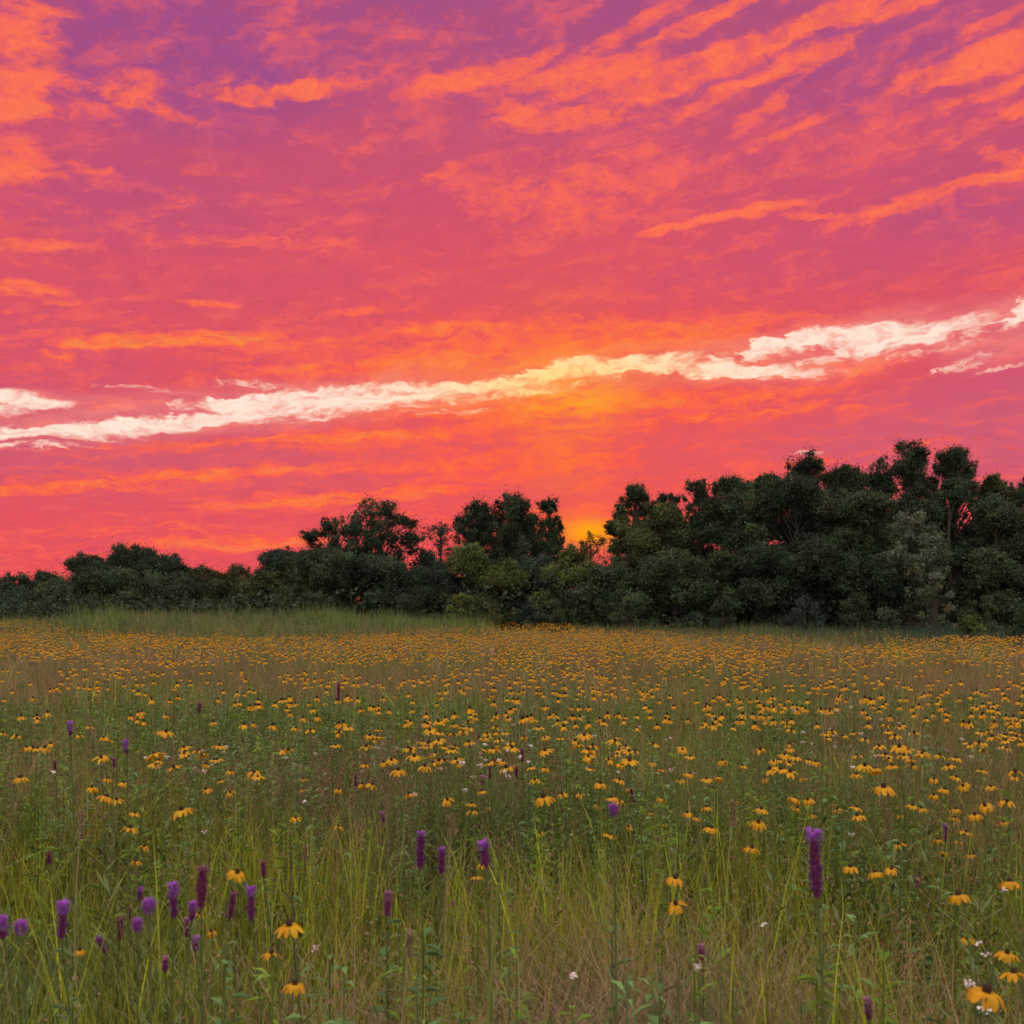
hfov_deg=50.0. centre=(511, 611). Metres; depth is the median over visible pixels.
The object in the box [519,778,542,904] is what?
coneflower
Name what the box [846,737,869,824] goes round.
coneflower
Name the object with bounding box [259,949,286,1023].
coneflower
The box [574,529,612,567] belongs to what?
twiggy tree
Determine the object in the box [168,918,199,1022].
blazing star
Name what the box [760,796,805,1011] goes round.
coneflower
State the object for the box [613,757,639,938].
coneflower
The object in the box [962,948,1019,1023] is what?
coneflower
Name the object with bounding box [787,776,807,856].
coneflower
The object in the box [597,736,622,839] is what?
coneflower
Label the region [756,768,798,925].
coneflower
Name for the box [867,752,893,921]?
coneflower
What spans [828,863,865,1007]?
coneflower
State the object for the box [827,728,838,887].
coneflower
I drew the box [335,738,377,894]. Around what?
coneflower
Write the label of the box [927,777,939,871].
coneflower
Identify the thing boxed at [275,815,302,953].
coneflower
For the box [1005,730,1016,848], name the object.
coneflower
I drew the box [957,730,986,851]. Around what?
coneflower
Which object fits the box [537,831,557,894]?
coneflower
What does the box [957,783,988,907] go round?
coneflower
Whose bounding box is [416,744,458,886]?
coneflower
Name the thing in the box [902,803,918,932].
coneflower
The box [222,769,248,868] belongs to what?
coneflower
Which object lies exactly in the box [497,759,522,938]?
coneflower
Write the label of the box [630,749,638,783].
coneflower
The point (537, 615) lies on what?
shrub
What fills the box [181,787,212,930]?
coneflower
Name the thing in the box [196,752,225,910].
coneflower
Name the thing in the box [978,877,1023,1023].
coneflower
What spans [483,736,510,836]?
coneflower
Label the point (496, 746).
coneflower
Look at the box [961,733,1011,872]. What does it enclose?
coneflower
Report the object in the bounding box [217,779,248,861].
coneflower
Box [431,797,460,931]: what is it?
coneflower
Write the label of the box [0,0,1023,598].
sky
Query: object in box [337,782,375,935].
coneflower
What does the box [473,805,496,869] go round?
coneflower
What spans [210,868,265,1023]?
coneflower
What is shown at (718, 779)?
coneflower
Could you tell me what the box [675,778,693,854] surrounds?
coneflower
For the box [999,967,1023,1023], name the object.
coneflower
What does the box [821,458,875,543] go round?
leafy tree
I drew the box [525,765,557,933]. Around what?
coneflower
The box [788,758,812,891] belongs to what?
coneflower
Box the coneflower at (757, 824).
[729,819,766,1006]
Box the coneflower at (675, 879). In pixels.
[651,874,688,1023]
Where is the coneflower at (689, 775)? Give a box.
[662,772,707,946]
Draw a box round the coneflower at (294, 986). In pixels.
[281,979,304,1023]
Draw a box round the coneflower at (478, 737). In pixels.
[446,736,483,859]
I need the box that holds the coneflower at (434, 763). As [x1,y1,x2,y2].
[428,760,447,957]
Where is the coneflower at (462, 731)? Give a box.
[458,729,468,756]
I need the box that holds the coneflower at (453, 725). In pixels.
[448,723,467,867]
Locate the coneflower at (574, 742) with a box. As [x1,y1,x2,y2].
[558,738,578,870]
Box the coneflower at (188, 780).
[180,749,196,863]
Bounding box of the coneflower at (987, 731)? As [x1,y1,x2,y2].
[985,729,1007,818]
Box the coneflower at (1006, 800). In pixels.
[961,798,1015,1011]
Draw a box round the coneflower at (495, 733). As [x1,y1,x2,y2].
[490,731,500,826]
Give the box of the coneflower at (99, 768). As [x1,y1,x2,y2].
[72,739,112,836]
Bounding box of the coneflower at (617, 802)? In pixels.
[612,799,636,918]
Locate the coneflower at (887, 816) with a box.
[881,794,897,851]
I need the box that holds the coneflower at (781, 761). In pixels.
[777,758,789,844]
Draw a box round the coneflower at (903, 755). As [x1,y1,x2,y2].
[893,753,909,936]
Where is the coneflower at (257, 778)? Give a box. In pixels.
[249,774,264,924]
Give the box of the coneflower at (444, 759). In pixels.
[437,758,449,923]
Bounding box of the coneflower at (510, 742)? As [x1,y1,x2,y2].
[506,741,524,879]
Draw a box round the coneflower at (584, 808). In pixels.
[578,753,595,917]
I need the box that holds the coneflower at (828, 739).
[825,736,831,837]
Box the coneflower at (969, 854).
[964,852,977,925]
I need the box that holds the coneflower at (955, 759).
[946,755,962,885]
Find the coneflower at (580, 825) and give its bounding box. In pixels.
[566,792,591,935]
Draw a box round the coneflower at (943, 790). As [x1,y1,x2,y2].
[930,786,966,918]
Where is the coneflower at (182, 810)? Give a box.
[168,805,223,966]
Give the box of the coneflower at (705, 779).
[690,776,717,922]
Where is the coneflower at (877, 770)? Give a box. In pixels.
[864,766,886,977]
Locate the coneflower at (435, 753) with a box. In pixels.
[429,751,447,892]
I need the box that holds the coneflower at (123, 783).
[107,780,131,910]
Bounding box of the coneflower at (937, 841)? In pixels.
[927,837,948,911]
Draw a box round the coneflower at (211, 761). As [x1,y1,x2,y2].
[209,758,219,843]
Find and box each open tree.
[296,503,375,595]
[341,490,427,567]
[414,519,458,574]
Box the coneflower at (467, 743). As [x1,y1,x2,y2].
[464,740,476,827]
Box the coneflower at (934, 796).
[915,792,942,991]
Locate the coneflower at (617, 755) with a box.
[613,752,625,831]
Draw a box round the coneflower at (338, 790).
[334,787,353,881]
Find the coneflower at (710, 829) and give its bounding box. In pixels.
[675,824,727,1023]
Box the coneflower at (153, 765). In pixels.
[117,763,161,926]
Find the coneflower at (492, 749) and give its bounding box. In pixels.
[486,746,500,900]
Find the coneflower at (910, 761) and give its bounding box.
[905,757,916,870]
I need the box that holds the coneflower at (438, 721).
[432,720,469,872]
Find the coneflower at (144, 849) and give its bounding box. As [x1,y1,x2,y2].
[129,844,166,952]
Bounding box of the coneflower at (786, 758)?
[780,757,789,872]
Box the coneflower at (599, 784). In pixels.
[581,780,616,922]
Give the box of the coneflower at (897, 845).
[885,842,923,928]
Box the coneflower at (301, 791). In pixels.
[298,788,314,842]
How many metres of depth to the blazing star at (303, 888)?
4.43 m
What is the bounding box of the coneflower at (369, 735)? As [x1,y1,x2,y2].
[363,733,374,905]
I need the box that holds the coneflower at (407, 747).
[402,746,443,882]
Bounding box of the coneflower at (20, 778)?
[0,774,35,1007]
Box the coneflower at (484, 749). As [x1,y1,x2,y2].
[428,747,488,914]
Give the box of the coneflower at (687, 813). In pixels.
[681,810,703,899]
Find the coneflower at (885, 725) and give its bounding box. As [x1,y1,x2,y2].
[847,723,889,850]
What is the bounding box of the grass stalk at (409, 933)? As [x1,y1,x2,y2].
[401,927,415,1023]
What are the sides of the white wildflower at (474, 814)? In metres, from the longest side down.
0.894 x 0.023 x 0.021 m
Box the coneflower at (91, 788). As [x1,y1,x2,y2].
[87,785,124,1000]
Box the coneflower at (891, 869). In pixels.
[877,866,923,1017]
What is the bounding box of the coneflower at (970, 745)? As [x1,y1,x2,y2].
[922,743,973,824]
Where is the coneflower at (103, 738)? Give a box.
[99,736,108,841]
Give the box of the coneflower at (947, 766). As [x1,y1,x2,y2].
[941,763,978,888]
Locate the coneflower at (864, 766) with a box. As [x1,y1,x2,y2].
[855,762,901,945]
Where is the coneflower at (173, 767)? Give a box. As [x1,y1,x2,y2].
[166,764,242,953]
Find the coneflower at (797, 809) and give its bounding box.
[789,805,804,962]
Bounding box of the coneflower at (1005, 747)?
[974,746,1011,861]
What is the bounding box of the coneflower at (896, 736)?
[887,733,918,891]
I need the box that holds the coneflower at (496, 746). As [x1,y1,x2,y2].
[494,744,512,861]
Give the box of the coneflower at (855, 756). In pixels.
[852,753,888,926]
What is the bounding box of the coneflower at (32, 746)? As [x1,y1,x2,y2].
[4,745,38,878]
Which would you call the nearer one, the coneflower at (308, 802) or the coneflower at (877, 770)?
the coneflower at (877, 770)
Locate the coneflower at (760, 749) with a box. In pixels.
[755,747,765,910]
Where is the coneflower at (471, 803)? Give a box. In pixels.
[465,801,492,923]
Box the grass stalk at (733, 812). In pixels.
[724,799,737,1016]
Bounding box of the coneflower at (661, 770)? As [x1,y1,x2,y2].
[652,767,664,809]
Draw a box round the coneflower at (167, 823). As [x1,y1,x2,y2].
[145,759,189,944]
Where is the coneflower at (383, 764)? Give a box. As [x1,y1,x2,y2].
[357,760,389,950]
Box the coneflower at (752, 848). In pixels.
[724,845,774,1010]
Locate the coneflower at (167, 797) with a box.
[156,750,183,893]
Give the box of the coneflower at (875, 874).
[856,869,901,1019]
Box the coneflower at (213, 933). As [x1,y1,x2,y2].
[191,929,216,1020]
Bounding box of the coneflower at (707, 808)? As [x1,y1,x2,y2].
[691,805,716,910]
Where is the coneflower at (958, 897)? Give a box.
[933,889,975,1023]
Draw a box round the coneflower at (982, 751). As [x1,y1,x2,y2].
[966,749,986,854]
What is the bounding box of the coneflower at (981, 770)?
[955,768,988,931]
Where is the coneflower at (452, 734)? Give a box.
[448,732,457,898]
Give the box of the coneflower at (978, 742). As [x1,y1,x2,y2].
[963,739,983,915]
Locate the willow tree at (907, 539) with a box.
[861,508,958,633]
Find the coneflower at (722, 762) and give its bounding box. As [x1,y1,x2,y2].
[707,758,740,947]
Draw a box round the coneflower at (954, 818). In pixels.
[933,815,965,951]
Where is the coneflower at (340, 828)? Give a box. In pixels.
[329,824,352,909]
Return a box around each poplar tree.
[868,430,964,577]
[924,437,990,603]
[966,469,1012,555]
[1000,480,1021,552]
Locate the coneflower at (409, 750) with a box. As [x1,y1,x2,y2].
[383,747,417,890]
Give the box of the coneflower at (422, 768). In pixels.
[396,763,439,947]
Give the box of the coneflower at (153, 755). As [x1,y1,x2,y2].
[145,750,213,1011]
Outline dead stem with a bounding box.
[281,847,316,1023]
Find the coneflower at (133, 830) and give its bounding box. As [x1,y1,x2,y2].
[80,824,139,1023]
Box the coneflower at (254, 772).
[219,769,260,1016]
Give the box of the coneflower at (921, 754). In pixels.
[907,751,929,934]
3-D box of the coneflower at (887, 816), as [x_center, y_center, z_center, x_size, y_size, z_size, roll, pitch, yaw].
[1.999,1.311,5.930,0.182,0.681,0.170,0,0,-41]
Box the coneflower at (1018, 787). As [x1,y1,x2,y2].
[1002,759,1023,867]
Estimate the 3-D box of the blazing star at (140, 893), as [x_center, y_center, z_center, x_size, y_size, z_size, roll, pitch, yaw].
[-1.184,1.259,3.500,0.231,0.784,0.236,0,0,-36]
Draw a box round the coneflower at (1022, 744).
[1015,741,1023,754]
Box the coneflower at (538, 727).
[532,725,543,775]
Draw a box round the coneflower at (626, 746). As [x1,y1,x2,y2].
[621,744,630,799]
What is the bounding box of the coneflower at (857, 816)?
[808,812,865,1018]
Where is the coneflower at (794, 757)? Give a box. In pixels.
[787,754,801,856]
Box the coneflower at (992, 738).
[984,733,1023,880]
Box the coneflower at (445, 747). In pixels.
[418,745,448,894]
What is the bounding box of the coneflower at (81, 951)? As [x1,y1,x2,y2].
[49,947,85,1018]
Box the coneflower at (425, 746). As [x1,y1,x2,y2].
[419,744,431,829]
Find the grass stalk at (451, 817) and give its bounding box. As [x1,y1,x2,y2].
[444,813,457,1023]
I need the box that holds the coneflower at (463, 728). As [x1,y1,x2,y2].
[449,726,467,864]
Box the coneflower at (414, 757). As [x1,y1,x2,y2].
[405,753,421,916]
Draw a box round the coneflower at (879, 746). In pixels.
[872,743,915,908]
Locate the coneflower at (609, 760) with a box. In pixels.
[605,757,640,893]
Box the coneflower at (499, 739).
[494,737,512,883]
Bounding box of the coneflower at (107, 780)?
[99,776,119,922]
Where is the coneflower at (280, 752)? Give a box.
[278,748,289,852]
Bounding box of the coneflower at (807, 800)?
[793,797,815,1016]
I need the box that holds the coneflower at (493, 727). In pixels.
[479,725,498,788]
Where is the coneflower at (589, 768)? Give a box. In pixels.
[568,766,596,917]
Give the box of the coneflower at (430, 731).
[423,728,455,840]
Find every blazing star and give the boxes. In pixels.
[0,914,35,1023]
[5,918,48,1023]
[30,851,71,994]
[41,720,108,1023]
[48,899,89,1023]
[50,760,72,917]
[84,935,117,1023]
[96,758,135,906]
[101,739,158,1022]
[101,915,134,1020]
[110,905,163,1020]
[115,916,154,1023]
[119,886,164,1023]
[129,896,168,1023]
[153,880,189,1023]
[153,955,185,1023]
[162,900,205,1023]
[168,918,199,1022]
[179,864,224,1023]
[184,701,222,927]
[185,934,218,1017]
[218,891,253,1023]
[242,884,286,1023]
[244,858,291,1023]
[279,846,321,1000]
[332,682,362,918]
[345,773,369,891]
[367,890,402,1023]
[368,812,406,953]
[405,830,452,1023]
[410,846,460,1023]
[428,899,469,1023]
[464,838,517,1023]
[467,775,497,898]
[477,766,505,902]
[504,765,527,908]
[515,748,534,892]
[589,802,644,1023]
[619,787,635,863]
[686,943,715,1019]
[803,826,840,1023]
[862,994,874,1023]
[885,875,939,1021]
[927,824,952,946]
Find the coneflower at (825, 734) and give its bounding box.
[820,731,832,881]
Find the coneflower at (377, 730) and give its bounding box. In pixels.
[374,728,382,863]
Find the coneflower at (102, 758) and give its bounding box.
[92,755,108,938]
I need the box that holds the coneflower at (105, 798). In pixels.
[83,793,121,1022]
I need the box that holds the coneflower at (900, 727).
[894,725,904,775]
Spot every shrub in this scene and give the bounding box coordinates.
[298,589,336,619]
[391,593,437,621]
[442,590,480,624]
[473,602,508,632]
[512,601,553,634]
[521,598,573,635]
[604,593,658,635]
[688,595,738,634]
[777,593,827,635]
[838,595,886,635]
[912,570,958,633]
[955,595,1007,635]
[958,612,988,640]
[1004,609,1023,644]
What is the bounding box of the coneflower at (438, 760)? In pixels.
[423,758,444,896]
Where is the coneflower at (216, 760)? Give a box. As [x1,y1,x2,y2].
[214,757,227,888]
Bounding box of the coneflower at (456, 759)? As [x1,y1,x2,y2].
[449,757,494,900]
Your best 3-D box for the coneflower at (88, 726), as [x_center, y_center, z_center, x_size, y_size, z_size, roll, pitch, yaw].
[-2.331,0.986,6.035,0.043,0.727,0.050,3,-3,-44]
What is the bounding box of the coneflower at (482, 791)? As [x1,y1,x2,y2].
[476,789,504,909]
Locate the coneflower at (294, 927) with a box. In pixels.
[274,919,303,1023]
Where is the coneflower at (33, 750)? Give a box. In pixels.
[30,746,42,864]
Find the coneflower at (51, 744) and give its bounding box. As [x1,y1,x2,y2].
[47,742,62,901]
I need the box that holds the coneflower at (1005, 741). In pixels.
[999,738,1023,795]
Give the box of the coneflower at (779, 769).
[771,766,793,928]
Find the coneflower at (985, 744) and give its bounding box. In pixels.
[980,741,1016,860]
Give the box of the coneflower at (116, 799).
[90,797,123,996]
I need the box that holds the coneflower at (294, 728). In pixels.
[259,726,300,886]
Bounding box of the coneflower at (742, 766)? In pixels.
[722,764,747,849]
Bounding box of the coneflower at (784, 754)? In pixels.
[777,752,791,884]
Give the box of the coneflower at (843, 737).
[841,733,858,906]
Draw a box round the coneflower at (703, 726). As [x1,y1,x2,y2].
[699,724,725,821]
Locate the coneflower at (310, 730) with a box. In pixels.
[305,728,321,874]
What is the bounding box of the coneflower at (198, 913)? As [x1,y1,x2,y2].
[189,911,213,1008]
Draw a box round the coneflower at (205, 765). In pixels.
[197,762,214,882]
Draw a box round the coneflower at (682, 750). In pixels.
[666,747,686,819]
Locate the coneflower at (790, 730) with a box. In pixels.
[760,728,795,863]
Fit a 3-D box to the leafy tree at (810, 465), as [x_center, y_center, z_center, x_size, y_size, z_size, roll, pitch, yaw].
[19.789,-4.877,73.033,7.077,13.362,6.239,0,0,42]
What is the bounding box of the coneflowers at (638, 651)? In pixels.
[0,613,1023,875]
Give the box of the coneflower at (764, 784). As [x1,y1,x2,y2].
[757,746,776,865]
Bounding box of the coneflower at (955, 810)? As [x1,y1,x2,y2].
[948,806,970,874]
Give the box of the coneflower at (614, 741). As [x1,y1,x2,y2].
[573,738,621,911]
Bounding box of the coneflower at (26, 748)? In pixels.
[20,745,35,874]
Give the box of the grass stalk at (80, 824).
[74,809,86,1023]
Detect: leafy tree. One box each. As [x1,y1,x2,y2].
[0,564,66,593]
[0,565,106,624]
[0,584,59,621]
[52,549,116,574]
[56,561,166,620]
[95,537,178,595]
[140,568,221,615]
[145,544,194,582]
[189,563,226,590]
[194,570,266,618]
[223,562,252,581]
[239,544,298,581]
[244,565,302,616]
[249,547,318,615]
[284,545,365,612]
[328,549,414,623]
[365,560,453,622]
[408,546,449,571]
[418,564,473,624]
[442,540,531,631]
[449,494,522,615]
[467,484,567,612]
[490,550,570,630]
[514,526,565,595]
[520,494,571,602]
[528,540,602,626]
[560,560,655,632]
[602,516,663,589]
[609,477,662,604]
[619,494,696,624]
[624,545,752,631]
[654,491,693,615]
[658,474,722,574]
[672,518,717,620]
[693,483,772,629]
[701,469,774,626]
[708,519,780,554]
[714,536,819,629]
[730,470,783,619]
[745,466,839,625]
[747,528,877,628]
[771,442,860,593]
[803,482,900,616]
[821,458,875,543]
[831,552,918,633]
[863,464,901,541]
[878,475,1004,621]
[902,527,975,601]
[943,492,1023,629]
[952,544,1023,630]
[998,505,1023,562]
[1000,568,1023,629]
[1010,477,1023,566]
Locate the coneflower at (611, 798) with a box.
[597,795,627,953]
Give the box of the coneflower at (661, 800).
[635,796,664,851]
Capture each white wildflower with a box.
[51,771,58,945]
[109,755,166,936]
[143,757,157,869]
[154,767,183,920]
[179,769,206,937]
[193,767,249,960]
[201,830,213,1015]
[203,763,214,859]
[225,746,258,846]
[256,764,300,942]
[257,752,315,942]
[269,757,287,865]
[303,800,308,985]
[311,945,318,1023]
[354,770,362,898]
[367,792,417,1017]
[409,744,427,919]
[416,761,464,938]
[424,763,456,897]
[438,767,467,932]
[441,762,473,915]
[441,775,487,947]
[452,756,482,895]
[454,774,510,949]
[461,759,484,876]
[461,759,500,900]
[462,788,501,904]
[470,775,502,937]
[477,764,523,904]
[479,752,525,906]
[503,769,525,933]
[507,742,550,886]
[510,765,528,900]
[518,755,536,863]
[525,745,532,893]
[569,972,577,1023]
[577,771,619,899]
[585,767,621,879]
[652,772,659,921]
[669,768,712,900]
[691,772,706,903]
[693,963,701,1021]
[761,922,768,1023]
[800,745,835,848]
[801,741,832,862]
[835,755,874,884]
[841,734,852,859]
[851,766,885,962]
[851,833,859,1022]
[905,750,948,871]
[909,719,935,818]
[926,738,960,855]
[927,755,973,884]
[964,979,975,1023]
[975,941,981,1023]
[977,1006,991,1023]
[981,952,991,1023]
[1001,886,1007,1023]
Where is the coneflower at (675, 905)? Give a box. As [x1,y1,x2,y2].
[662,900,696,1023]
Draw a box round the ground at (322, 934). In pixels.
[0,612,1020,1023]
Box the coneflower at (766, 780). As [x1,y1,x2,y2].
[760,777,772,828]
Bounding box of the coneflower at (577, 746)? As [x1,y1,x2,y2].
[572,742,594,888]
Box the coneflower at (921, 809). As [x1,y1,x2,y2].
[890,806,928,931]
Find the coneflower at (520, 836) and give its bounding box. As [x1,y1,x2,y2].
[500,767,544,945]
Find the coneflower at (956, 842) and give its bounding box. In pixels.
[934,839,961,941]
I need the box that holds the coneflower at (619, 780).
[612,777,624,905]
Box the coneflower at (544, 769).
[541,766,568,922]
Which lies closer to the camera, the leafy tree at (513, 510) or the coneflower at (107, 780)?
the coneflower at (107, 780)
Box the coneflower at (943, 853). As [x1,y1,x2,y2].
[927,850,949,922]
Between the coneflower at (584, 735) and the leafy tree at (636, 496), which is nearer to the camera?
the coneflower at (584, 735)
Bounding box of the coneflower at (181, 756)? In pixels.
[179,751,223,911]
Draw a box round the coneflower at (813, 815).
[802,813,816,925]
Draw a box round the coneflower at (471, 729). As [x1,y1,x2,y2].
[447,726,472,849]
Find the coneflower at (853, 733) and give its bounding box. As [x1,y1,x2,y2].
[849,730,881,944]
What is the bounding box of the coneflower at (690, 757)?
[683,755,694,875]
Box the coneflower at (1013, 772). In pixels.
[1008,768,1023,907]
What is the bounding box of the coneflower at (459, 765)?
[455,761,479,840]
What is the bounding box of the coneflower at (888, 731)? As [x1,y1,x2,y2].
[883,730,893,803]
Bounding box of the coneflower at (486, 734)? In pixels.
[482,731,491,826]
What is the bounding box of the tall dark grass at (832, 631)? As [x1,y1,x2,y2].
[565,618,1023,657]
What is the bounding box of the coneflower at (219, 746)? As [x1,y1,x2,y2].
[203,743,227,910]
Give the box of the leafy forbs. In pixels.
[0,678,1023,1023]
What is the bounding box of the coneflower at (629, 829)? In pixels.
[619,824,632,878]
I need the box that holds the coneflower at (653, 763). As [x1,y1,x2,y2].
[645,761,666,832]
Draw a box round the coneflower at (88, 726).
[85,725,93,857]
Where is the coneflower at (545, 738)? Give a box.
[541,736,558,798]
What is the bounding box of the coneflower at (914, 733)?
[908,730,921,838]
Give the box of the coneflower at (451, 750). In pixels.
[441,747,457,913]
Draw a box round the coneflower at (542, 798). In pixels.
[532,793,564,1012]
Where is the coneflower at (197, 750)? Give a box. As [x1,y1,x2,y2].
[186,748,201,902]
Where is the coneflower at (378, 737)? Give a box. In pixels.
[368,734,383,931]
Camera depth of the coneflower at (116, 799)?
4.13 m
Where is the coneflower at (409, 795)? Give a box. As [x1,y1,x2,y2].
[398,791,431,938]
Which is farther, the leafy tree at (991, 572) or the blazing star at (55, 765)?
the leafy tree at (991, 572)
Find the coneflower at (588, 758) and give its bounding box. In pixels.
[582,754,642,923]
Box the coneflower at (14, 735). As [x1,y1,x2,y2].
[0,734,20,794]
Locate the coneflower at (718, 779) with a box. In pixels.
[709,776,732,893]
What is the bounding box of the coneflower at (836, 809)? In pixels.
[829,807,846,890]
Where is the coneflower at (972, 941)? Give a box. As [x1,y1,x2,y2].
[953,937,980,1017]
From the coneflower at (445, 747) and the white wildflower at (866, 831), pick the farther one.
the coneflower at (445, 747)
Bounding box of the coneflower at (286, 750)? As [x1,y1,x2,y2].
[283,747,301,857]
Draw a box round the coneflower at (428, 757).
[424,755,451,886]
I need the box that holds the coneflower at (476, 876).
[464,874,487,979]
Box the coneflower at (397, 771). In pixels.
[373,767,406,929]
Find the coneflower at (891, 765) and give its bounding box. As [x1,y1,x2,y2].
[882,763,915,953]
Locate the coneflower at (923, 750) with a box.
[890,749,929,922]
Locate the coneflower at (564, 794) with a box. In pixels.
[547,792,568,887]
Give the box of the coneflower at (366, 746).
[358,743,381,924]
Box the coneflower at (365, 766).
[351,762,388,912]
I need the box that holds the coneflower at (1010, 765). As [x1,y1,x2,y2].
[1002,731,1019,870]
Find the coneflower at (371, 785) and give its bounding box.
[363,782,388,935]
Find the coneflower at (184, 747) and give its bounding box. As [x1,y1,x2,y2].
[177,745,209,845]
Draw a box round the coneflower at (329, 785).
[313,729,343,895]
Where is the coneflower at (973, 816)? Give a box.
[960,811,998,982]
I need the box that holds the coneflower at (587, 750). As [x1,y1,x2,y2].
[559,747,595,935]
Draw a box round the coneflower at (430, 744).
[402,739,433,983]
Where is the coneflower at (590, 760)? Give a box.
[557,759,592,878]
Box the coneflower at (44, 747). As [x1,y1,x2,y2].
[28,745,50,879]
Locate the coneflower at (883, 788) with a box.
[872,782,928,1002]
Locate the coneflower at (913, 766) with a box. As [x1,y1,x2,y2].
[889,762,918,936]
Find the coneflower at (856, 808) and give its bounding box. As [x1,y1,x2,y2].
[849,804,881,975]
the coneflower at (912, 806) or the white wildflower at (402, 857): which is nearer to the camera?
the white wildflower at (402, 857)
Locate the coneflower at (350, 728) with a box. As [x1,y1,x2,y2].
[341,726,353,842]
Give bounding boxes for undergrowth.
[0,562,1005,633]
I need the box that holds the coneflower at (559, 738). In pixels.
[556,736,564,829]
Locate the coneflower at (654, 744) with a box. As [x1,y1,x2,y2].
[638,741,659,873]
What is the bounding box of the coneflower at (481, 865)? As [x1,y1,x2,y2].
[450,863,483,960]
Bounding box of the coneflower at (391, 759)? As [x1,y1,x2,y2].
[386,757,398,875]
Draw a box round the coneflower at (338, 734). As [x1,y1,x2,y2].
[335,731,392,873]
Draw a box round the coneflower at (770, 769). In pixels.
[766,766,808,897]
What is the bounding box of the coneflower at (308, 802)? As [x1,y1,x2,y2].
[299,777,325,847]
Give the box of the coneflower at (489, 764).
[483,761,514,904]
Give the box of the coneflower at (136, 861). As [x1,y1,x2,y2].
[120,858,157,988]
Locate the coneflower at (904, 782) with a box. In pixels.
[897,753,911,843]
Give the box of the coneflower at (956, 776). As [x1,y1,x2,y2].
[931,774,970,904]
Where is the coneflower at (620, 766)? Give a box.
[608,763,633,853]
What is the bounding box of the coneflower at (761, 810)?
[752,806,806,1022]
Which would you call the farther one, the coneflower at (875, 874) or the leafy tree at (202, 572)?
the leafy tree at (202, 572)
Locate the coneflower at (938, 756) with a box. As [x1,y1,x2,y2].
[914,752,945,916]
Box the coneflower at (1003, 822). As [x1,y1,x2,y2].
[1000,820,1015,924]
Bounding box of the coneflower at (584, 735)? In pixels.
[575,732,596,873]
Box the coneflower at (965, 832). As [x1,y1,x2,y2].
[943,829,972,960]
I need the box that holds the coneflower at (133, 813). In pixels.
[129,810,155,943]
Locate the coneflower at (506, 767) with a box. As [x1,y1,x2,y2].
[501,764,539,942]
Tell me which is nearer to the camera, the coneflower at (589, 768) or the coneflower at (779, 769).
the coneflower at (779, 769)
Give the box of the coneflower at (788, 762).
[781,761,794,879]
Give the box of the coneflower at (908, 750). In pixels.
[902,747,955,882]
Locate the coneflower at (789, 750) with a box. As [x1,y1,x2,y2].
[784,748,793,829]
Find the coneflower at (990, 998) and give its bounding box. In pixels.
[965,983,1005,1023]
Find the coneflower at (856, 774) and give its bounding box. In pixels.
[833,772,872,892]
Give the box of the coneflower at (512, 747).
[476,745,519,942]
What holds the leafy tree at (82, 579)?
on the ground at (322, 934)
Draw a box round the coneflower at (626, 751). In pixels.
[584,749,633,884]
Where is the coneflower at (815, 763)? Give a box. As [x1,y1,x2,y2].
[810,759,835,943]
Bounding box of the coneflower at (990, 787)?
[968,784,1007,915]
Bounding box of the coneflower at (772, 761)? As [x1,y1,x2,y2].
[766,759,779,836]
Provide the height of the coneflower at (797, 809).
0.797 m
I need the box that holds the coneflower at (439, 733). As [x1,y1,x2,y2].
[409,730,444,891]
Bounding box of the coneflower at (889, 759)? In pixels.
[866,756,892,908]
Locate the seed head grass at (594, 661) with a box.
[0,621,1023,1023]
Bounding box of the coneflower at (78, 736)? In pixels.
[76,733,83,854]
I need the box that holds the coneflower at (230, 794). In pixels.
[218,790,239,863]
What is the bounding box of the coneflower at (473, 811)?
[441,809,477,932]
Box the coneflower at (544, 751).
[537,747,589,923]
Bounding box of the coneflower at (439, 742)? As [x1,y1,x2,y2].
[432,738,469,887]
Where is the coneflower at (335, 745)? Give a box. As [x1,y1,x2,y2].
[331,744,340,786]
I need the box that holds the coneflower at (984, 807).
[948,802,1009,1017]
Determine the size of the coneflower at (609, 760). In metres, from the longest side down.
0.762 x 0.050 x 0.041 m
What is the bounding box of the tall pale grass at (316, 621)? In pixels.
[0,598,498,651]
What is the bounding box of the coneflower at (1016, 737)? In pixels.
[980,734,1022,839]
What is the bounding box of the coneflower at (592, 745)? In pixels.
[588,742,597,885]
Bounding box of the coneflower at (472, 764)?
[462,720,481,837]
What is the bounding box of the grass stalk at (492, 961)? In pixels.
[486,883,499,1023]
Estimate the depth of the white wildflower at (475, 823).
4.62 m
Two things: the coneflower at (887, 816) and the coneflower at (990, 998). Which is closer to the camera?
the coneflower at (990, 998)
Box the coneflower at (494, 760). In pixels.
[488,758,522,913]
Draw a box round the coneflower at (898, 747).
[890,743,907,882]
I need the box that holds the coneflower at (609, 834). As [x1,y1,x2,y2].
[592,832,619,909]
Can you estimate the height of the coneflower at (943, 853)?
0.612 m
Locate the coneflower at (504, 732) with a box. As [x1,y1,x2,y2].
[500,731,509,797]
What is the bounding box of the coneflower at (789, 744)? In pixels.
[785,742,844,911]
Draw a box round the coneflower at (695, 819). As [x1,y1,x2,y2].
[674,815,701,891]
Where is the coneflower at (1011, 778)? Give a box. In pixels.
[1007,775,1022,899]
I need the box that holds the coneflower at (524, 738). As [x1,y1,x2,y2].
[519,735,528,818]
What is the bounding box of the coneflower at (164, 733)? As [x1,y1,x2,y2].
[141,729,174,950]
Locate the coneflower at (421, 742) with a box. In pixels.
[390,740,422,864]

